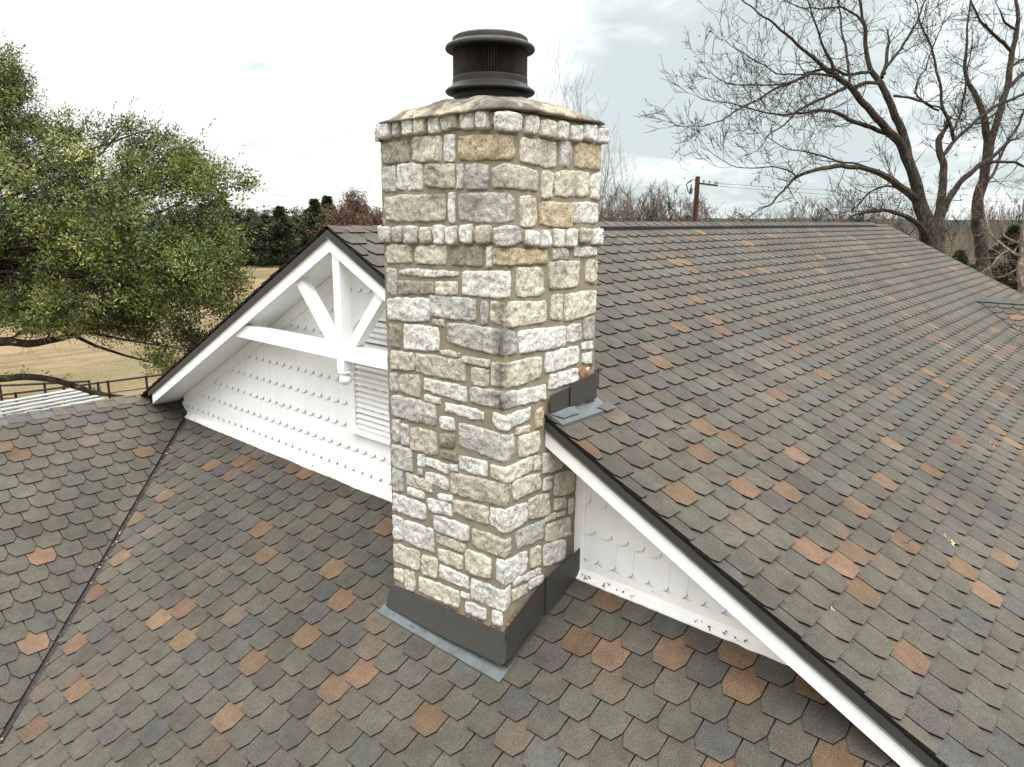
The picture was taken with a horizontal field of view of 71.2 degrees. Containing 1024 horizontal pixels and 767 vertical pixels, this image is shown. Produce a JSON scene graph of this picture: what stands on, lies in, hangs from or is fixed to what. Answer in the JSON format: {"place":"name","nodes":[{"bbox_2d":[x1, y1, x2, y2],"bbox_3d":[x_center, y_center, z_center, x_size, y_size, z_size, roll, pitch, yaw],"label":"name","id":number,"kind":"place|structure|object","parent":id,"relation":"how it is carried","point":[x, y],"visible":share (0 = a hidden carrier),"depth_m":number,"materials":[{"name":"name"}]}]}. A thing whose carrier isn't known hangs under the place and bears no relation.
{"place":"outdoors","nodes":[
{"label":"outdoors","id":0,"kind":"place"},
{"bbox_2d":[0,229,1001,416],"bbox_3d":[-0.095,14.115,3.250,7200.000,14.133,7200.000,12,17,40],"label":"ground","id":1,"kind":"structure","parent":0,"point":[80,361],"depth_m":37.70,"materials":[{"name":"brown soil"}]},
{"bbox_2d":[0,380,92,415],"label":"pipe gate","id":2,"kind":"structure","parent":1,"relation":"on","point":[44,384],"depth_m":26.89,"materials":[{"name":"black metal"}]},
{"bbox_2d":[0,389,104,416],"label":"pergola","id":3,"kind":"object","parent":1,"relation":"on","point":[69,397],"visible":0.3,"depth_m":18.87,"materials":[{"name":"paint"}]},
{"bbox_2d":[0,374,161,408],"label":"pipe fence","id":4,"kind":"object","parent":1,"relation":"on","point":[86,384],"visible":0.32,"depth_m":27.26,"materials":[{"name":"black metal"}]},
{"bbox_2d":[0,34,299,396],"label":"oak tree","id":5,"kind":"object","parent":1,"relation":"on","point":[83,222],"visible":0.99,"depth_m":15.58,"materials":[{"name":"green plant"}]},
{"bbox_2d":[204,192,260,264],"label":"cedar tree","id":6,"kind":"object","parent":1,"relation":"on","point":[246,252],"visible":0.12,"depth_m":110.64,"materials":[{"name":"green plant"}]},
{"bbox_2d":[230,213,264,265],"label":"cedar tree","id":7,"kind":"object","parent":1,"relation":"on","point":[246,224],"visible":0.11,"depth_m":114.26,"materials":[{"name":"green plant"}]},
{"bbox_2d":[244,208,268,250],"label":"cedar tree","id":8,"kind":"object","parent":1,"relation":"on","point":[249,219],"visible":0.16,"depth_m":117.79,"materials":[{"name":"green plant"}]},
{"bbox_2d":[237,264,280,266],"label":"grass","id":9,"kind":"structure","parent":1,"relation":"on","point":[278,265],"depth_m":110.67,"materials":[{"name":"green plant"}]},
{"bbox_2d":[240,213,289,266],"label":"cedar tree","id":10,"kind":"object","parent":1,"relation":"on","point":[259,237],"visible":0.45,"depth_m":111.64,"materials":[{"name":"green plant"}]},
{"bbox_2d":[255,205,301,266],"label":"cedar tree","id":11,"kind":"object","parent":1,"relation":"on","point":[277,213],"visible":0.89,"depth_m":109.85,"materials":[{"name":"green plant"}]},
{"bbox_2d":[174,205,382,265],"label":"undergrowth","id":12,"kind":"object","parent":1,"relation":"on","point":[295,212],"visible":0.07,"depth_m":111.37,"materials":[{"name":"brown plant"}]},
{"bbox_2d":[269,216,309,260],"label":"cedar tree","id":13,"kind":"object","parent":1,"relation":"on","point":[296,223],"visible":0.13,"depth_m":115.99,"materials":[{"name":"green plant"}]},
{"bbox_2d":[286,197,328,260],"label":"cedar tree","id":14,"kind":"object","parent":1,"relation":"on","point":[315,206],"visible":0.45,"depth_m":111.62,"materials":[{"name":"green plant"}]},
{"bbox_2d":[312,195,337,236],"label":"cedar tree","id":15,"kind":"object","parent":1,"relation":"on","point":[328,199],"visible":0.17,"depth_m":117.34,"materials":[{"name":"green plant"}]},
{"bbox_2d":[44,207,619,258],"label":"woods","id":16,"kind":"object","parent":1,"relation":"on","point":[177,207],"depth_m":127.44,"materials":[{"name":"plant"}]},
{"bbox_2d":[307,198,360,236],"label":"oak tree","id":17,"kind":"object","parent":1,"relation":"on","point":[336,221],"visible":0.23,"depth_m":95.68,"materials":[{"name":"brown plant"}]},
{"bbox_2d":[339,185,375,223],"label":"oak tree","id":18,"kind":"object","parent":1,"relation":"on","point":[358,204],"visible":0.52,"depth_m":101.05,"materials":[{"name":"brown plant"}]},
{"bbox_2d":[344,201,382,225],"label":"oak tree","id":19,"kind":"object","parent":1,"relation":"on","point":[374,218],"visible":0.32,"depth_m":95.77,"materials":[{"name":"brown plant"}]},
{"bbox_2d":[0,29,1023,766],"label":"farmhouse","id":20,"kind":"object","parent":1,"relation":"on","point":[488,365],"visible":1,"depth_m":5.87,"materials":[{"name":"tile"}]},
{"bbox_2d":[0,417,746,745],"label":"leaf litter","id":21,"kind":"object","parent":20,"relation":"on","point":[2,739],"visible":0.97,"depth_m":7.45,"materials":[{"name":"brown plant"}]},
{"bbox_2d":[532,41,619,198],"bbox_3d":[3.611,-11.876,45.695,5.901,18.327,7.457,1,13,2],"label":"bare tree","id":22,"kind":"object","parent":1,"relation":"on","point":[564,93],"visible":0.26,"depth_m":43.62,"materials":[{"name":"brown plant"}]},
{"bbox_2d":[599,190,644,220],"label":"bare tree","id":23,"kind":"object","parent":1,"relation":"on","point":[618,210],"visible":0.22,"depth_m":94.51,"materials":[{"name":"brown plant"}]},
{"bbox_2d":[599,119,645,221],"bbox_3d":[6.006,-10.810,48.947,5.220,14.661,4.131,-8,16,-33],"label":"bare tree","id":24,"kind":"object","parent":1,"relation":"on","point":[600,210],"visible":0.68,"depth_m":48.42,"materials":[{"name":"brown plant"}]},
{"bbox_2d":[601,180,653,221],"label":"bare tree","id":25,"kind":"object","parent":1,"relation":"on","point":[609,215],"visible":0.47,"depth_m":75.22,"materials":[{"name":"brown plant"}]},
{"bbox_2d":[613,183,648,220],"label":"bare tree","id":26,"kind":"object","parent":1,"relation":"on","point":[630,196],"visible":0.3,"depth_m":94.08,"materials":[{"name":"brown plant"}]},
{"bbox_2d":[620,194,661,221],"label":"bare tree","id":27,"kind":"object","parent":1,"relation":"on","point":[630,219],"visible":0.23,"depth_m":85.51,"materials":[{"name":"brown plant"}]},
{"bbox_2d":[622,186,676,221],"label":"bare tree","id":28,"kind":"object","parent":1,"relation":"on","point":[652,214],"visible":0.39,"depth_m":77.51,"materials":[{"name":"brown plant"}]},
{"bbox_2d":[637,179,701,221],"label":"bare tree","id":29,"kind":"object","parent":1,"relation":"on","point":[658,201],"visible":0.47,"depth_m":98.03,"materials":[{"name":"brown plant"}]},
{"bbox_2d":[653,192,687,221],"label":"bare tree","id":30,"kind":"object","parent":1,"relation":"on","point":[668,210],"visible":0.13,"depth_m":107.42,"materials":[{"name":"brown plant"}]},
{"bbox_2d":[671,191,705,221],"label":"bare tree","id":31,"kind":"object","parent":1,"relation":"on","point":[683,215],"visible":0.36,"depth_m":75.06,"materials":[{"name":"brown plant"}]},
{"bbox_2d":[687,196,710,221],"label":"bare tree","id":32,"kind":"object","parent":1,"relation":"on","point":[706,215],"visible":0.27,"depth_m":89.01,"materials":[{"name":"brown plant"}]},
{"bbox_2d":[686,176,717,221],"bbox_3d":[12.758,-8.868,49.198,2.272,10.324,0.367,-1,13,-7],"label":"utility pole","id":33,"kind":"object","parent":1,"relation":"on","point":[696,199],"visible":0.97,"depth_m":48.17,"materials":[{"name":"brown wood"}]},
{"bbox_2d":[718,183,964,194],"bbox_3d":[35.995,-15.983,59.177,49.536,0.740,0.022,-6,14,-26],"label":"power line","id":34,"kind":"object","parent":33,"relation":"attached to","point":[816,189],"visible":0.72,"depth_m":52.33,"materials":[{"name":"black metal"}]},
{"bbox_2d":[720,186,1004,201],"bbox_3d":[36.063,-15.413,59.194,49.354,0.533,0.022,-6,14,-26],"label":"power line","id":35,"kind":"object","parent":33,"relation":"attached to","point":[845,195],"visible":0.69,"depth_m":52.89,"materials":[{"name":"black metal"}]},
{"bbox_2d":[704,208,725,221],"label":"bare tree","id":36,"kind":"object","parent":1,"relation":"on","point":[712,215],"visible":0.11,"depth_m":71.64,"materials":[{"name":"brown plant"}]},
{"bbox_2d":[719,206,747,221],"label":"bare tree","id":37,"kind":"object","parent":1,"relation":"on","point":[732,218],"visible":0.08,"depth_m":70.48,"materials":[{"name":"brown plant"}]},
{"bbox_2d":[726,209,755,221],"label":"bare tree","id":38,"kind":"object","parent":1,"relation":"on","point":[747,216],"visible":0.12,"depth_m":109.72,"materials":[{"name":"brown plant"}]},
{"bbox_2d":[739,212,774,221],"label":"bare tree","id":39,"kind":"object","parent":1,"relation":"on","point":[758,217],"visible":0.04,"depth_m":101.63,"materials":[{"name":"brown plant"}]},
{"bbox_2d":[764,209,784,221],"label":"bare tree","id":40,"kind":"object","parent":1,"relation":"on","point":[782,216],"visible":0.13,"depth_m":87.76,"materials":[{"name":"brown plant"}]},
{"bbox_2d":[774,193,832,221],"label":"bare tree","id":41,"kind":"object","parent":1,"relation":"on","point":[798,213],"visible":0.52,"depth_m":78.83,"materials":[{"name":"brown plant"}]},
{"bbox_2d":[770,198,838,221],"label":"bare tree","id":42,"kind":"object","parent":1,"relation":"on","point":[813,216],"visible":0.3,"depth_m":85.58,"materials":[{"name":"brown plant"}]},
{"bbox_2d":[602,202,1015,263],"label":"brushwood","id":43,"kind":"object","parent":1,"relation":"on","point":[968,250],"visible":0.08,"depth_m":79.23,"materials":[{"name":"brown plant"}]},
{"bbox_2d":[633,0,1023,253],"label":"pecan tree","id":44,"kind":"object","parent":1,"relation":"on","point":[929,226],"visible":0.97,"depth_m":32.20,"materials":[{"name":"brown plant"}]},
{"bbox_2d":[806,198,850,221],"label":"bare tree","id":45,"kind":"object","parent":1,"relation":"on","point":[823,219],"visible":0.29,"depth_m":89.55,"materials":[{"name":"brown plant"}]},
{"bbox_2d":[672,215,1004,264],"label":"brushwood","id":46,"kind":"object","parent":1,"relation":"on","point":[918,235],"visible":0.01,"depth_m":132.80,"materials":[{"name":"brown plant"}]},
{"bbox_2d":[841,199,887,223],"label":"bare tree","id":47,"kind":"object","parent":1,"relation":"on","point":[874,216],"visible":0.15,"depth_m":96.26,"materials":[{"name":"brown plant"}]},
{"bbox_2d":[861,205,887,223],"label":"bare tree","id":48,"kind":"object","parent":1,"relation":"on","point":[877,219],"visible":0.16,"depth_m":98.04,"materials":[{"name":"brown plant"}]},
{"bbox_2d":[872,192,917,237],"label":"bare tree","id":49,"kind":"object","parent":1,"relation":"on","point":[891,218],"visible":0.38,"depth_m":74.70,"materials":[{"name":"brown plant"}]},
{"bbox_2d":[891,205,959,250],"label":"bare tree","id":50,"kind":"object","parent":1,"relation":"on","point":[902,230],"visible":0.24,"depth_m":73.54,"materials":[{"name":"brown plant"}]},
{"bbox_2d":[914,204,964,245],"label":"bare tree","id":51,"kind":"object","parent":1,"relation":"on","point":[948,237],"visible":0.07,"depth_m":90.42,"materials":[{"name":"brown plant"}]},
{"bbox_2d":[944,214,965,249],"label":"bare tree","id":52,"kind":"object","parent":1,"relation":"on","point":[950,224],"visible":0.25,"depth_m":110.13,"materials":[{"name":"brown plant"}]},
{"bbox_2d":[950,249,970,267],"bbox_3d":[37.452,-8.617,60.400,5.850,5.424,6.219,9,16,34],"label":"cedar tree","id":53,"kind":"object","parent":1,"relation":"on","point":[962,257],"visible":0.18,"depth_m":59.57,"materials":[{"name":"green plant"}]},
{"bbox_2d":[944,203,991,254],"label":"bare tree","id":54,"kind":"object","parent":1,"relation":"on","point":[951,227],"visible":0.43,"depth_m":96.55,"materials":[{"name":"brown plant"}]},
{"bbox_2d":[933,0,1023,277],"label":"bare tree","id":55,"kind":"object","parent":1,"relation":"on","point":[977,227],"visible":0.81,"depth_m":38.91,"materials":[{"name":"brown plant"}]},
{"bbox_2d":[958,198,1007,255],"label":"bare tree","id":56,"kind":"object","parent":1,"relation":"on","point":[989,214],"visible":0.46,"depth_m":79.56,"materials":[{"name":"brown plant"}]},
{"bbox_2d":[970,249,1000,279],"bbox_3d":[34.544,-6.997,52.462,6.227,5.774,6.620,10,16,36],"label":"cedar tree","id":57,"kind":"object","parent":1,"relation":"on","point":[973,265],"visible":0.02,"depth_m":51.96,"materials":[{"name":"green plant"}]},
{"bbox_2d":[961,207,1013,262],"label":"bare tree","id":58,"kind":"object","parent":1,"relation":"on","point":[995,227],"visible":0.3,"depth_m":80.99,"materials":[{"name":"brown plant"}]},
{"bbox_2d":[966,176,1023,293],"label":"bare tree","id":59,"kind":"object","parent":1,"relation":"on","point":[1019,269],"visible":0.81,"depth_m":30.06,"materials":[{"name":"brown plant"}]},
{"bbox_2d":[989,222,1020,290],"bbox_3d":[31.874,-6.526,46.298,5.729,7.627,5.398,12,17,40],"label":"cedar tree","id":60,"kind":"object","parent":1,"relation":"on","point":[1010,231],"visible":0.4,"depth_m":45.50,"materials":[{"name":"green plant"}]},
{"bbox_2d":[987,192,1022,245],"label":"bare tree","id":61,"kind":"object","parent":1,"relation":"on","point":[1017,214],"visible":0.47,"depth_m":94.59,"materials":[{"name":"brown plant"}]},
{"bbox_2d":[995,224,1020,289],"bbox_3d":[36.845,-8.473,50.103,7.473,9.842,7.260,-4,14,-19],"label":"cedar tree","id":62,"kind":"object","parent":1,"relation":"on","point":[1010,280],"visible":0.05,"depth_m":50.31,"materials":[{"name":"green plant"}]},
{"bbox_2d":[0,0,1023,219],"label":"sky","id":63,"kind":"structure","parent":0,"point":[308,83],"materials":[{"name":"white"}]},
{"bbox_2d":[136,214,1020,233],"bbox_3d":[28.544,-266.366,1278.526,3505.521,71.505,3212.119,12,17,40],"label":"hills","id":64,"kind":"structure","parent":0,"point":[763,220],"depth_m":1310.11,"materials":[{"name":"plant"}]},
{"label":"ground","id":65,"kind":"structure","parent":0,"visible":0},
{"bbox_2d":[650,180,723,220],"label":"bare tree","id":66,"kind":"object","parent":65,"relation":"on","point":[675,204],"visible":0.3,"depth_m":100.51,"materials":[{"name":"brown plant"}]},
{"bbox_2d":[816,188,874,221],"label":"bare tree","id":67,"kind":"object","parent":65,"relation":"on","point":[847,206],"visible":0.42,"depth_m":104.33,"materials":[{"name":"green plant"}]}
]}

